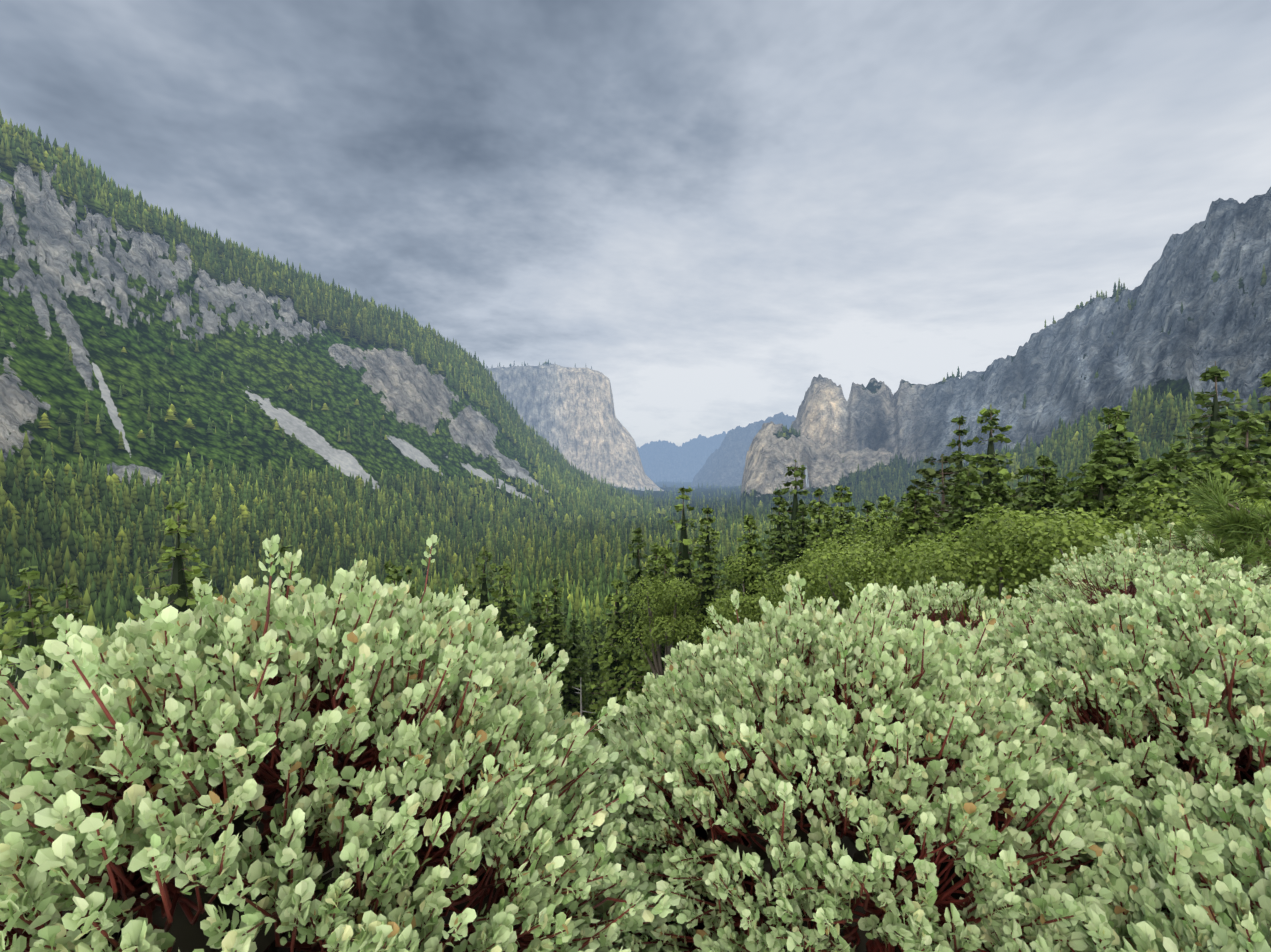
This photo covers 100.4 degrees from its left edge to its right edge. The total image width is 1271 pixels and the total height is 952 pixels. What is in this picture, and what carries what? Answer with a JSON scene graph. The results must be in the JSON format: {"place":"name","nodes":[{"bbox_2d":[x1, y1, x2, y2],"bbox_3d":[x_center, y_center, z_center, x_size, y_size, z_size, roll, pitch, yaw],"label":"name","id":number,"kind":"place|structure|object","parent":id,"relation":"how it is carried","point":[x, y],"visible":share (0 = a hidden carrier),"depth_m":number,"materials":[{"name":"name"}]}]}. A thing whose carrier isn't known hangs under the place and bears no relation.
{"place":"outdoors","nodes":[
{"label":"outdoors","id":0,"kind":"place"},
{"bbox_2d":[0,161,1270,945],"bbox_3d":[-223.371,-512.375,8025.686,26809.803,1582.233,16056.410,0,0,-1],"label":"mountains","id":1,"kind":"structure","parent":0,"point":[72,277],"depth_m":1254.75,"materials":[{"name":"grey stone"}]},
{"bbox_2d":[0,534,673,951],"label":"manzanita","id":2,"kind":"object","parent":1,"relation":"on","point":[54,704],"depth_m":1.20,"materials":[{"name":"green plant"}]},
{"bbox_2d":[0,109,1266,537],"bbox_3d":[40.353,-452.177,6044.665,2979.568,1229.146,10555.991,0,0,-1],"label":"distant conifer forest","id":3,"kind":"object","parent":1,"relation":"on","point":[586,501],"visible":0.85,"depth_m":1479.23,"materials":[{"name":"green plant"}]},
{"bbox_2d":[0,303,1269,681],"bbox_3d":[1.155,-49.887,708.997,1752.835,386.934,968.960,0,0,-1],"label":"conifer forest","id":4,"kind":"object","parent":1,"relation":"on","point":[100,537],"visible":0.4,"depth_m":641.64,"materials":[{"name":"green plant"}]},
{"bbox_2d":[0,366,1270,797],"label":"conifer trees","id":5,"kind":"object","parent":1,"relation":"on","point":[1216,454],"visible":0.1,"depth_m":47.05,"materials":[{"name":"green plant"}]},
{"bbox_2d":[1,361,1270,744],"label":"tree trunks","id":6,"kind":"object","parent":1,"relation":"on","point":[657,669],"depth_m":48.46,"materials":[{"name":"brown plant"}]},
{"bbox_2d":[574,571,1270,951],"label":"manzanita","id":7,"kind":"object","parent":1,"relation":"on","point":[662,729],"depth_m":1.56,"materials":[{"name":"green plant"}]},
{"bbox_2d":[618,478,1270,656],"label":"green shrubs","id":8,"kind":"object","parent":1,"relation":"on","point":[1030,549],"visible":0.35,"depth_m":21.51,"materials":[{"name":"green plant"}]},
{"bbox_2d":[836,575,1064,644],"bbox_3d":[3.040,1.964,5.076,2.495,1.854,2.193,0,0,-1],"label":"manzanita","id":9,"kind":"object","parent":1,"relation":"on","point":[956,592],"depth_m":5.19,"materials":[{"name":"green plant"}]},
{"bbox_2d":[940,555,1270,926],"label":"manzanita","id":10,"kind":"object","parent":1,"relation":"on","point":[1213,596],"depth_m":1.88,"materials":[{"name":"green plant"}]},
{"bbox_2d":[947,760,1270,951],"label":"manzanita","id":11,"kind":"object","parent":1,"relation":"on","point":[1151,930],"depth_m":1.26,"materials":[{"name":"green plant"}]},
{"bbox_2d":[1019,522,1270,611],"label":"manzanita","id":12,"kind":"object","parent":1,"relation":"on","point":[1117,545],"depth_m":6.42,"materials":[{"name":"green plant"}]},
{"bbox_2d":[1023,544,1270,717],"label":"manzanita","id":13,"kind":"object","parent":1,"relation":"on","point":[1191,568],"depth_m":4.61,"materials":[{"name":"green plant"}]},
{"bbox_2d":[1091,471,1270,603],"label":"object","id":14,"kind":"object","parent":1,"relation":"on","point":[1228,517],"visible":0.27,"depth_m":5.85,"materials":[{"name":"green plant"}]},
{"bbox_2d":[0,0,1270,447],"label":"sky","id":15,"kind":"structure","parent":0,"point":[714,209],"materials":[{"name":"grey"}]},
{"bbox_2d":[805,464,808,487],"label":"waterfall","id":16,"kind":"structure","parent":0,"point":[806,473],"depth_m":2098.47,"materials":[{"name":"white liquid"}]}
]}

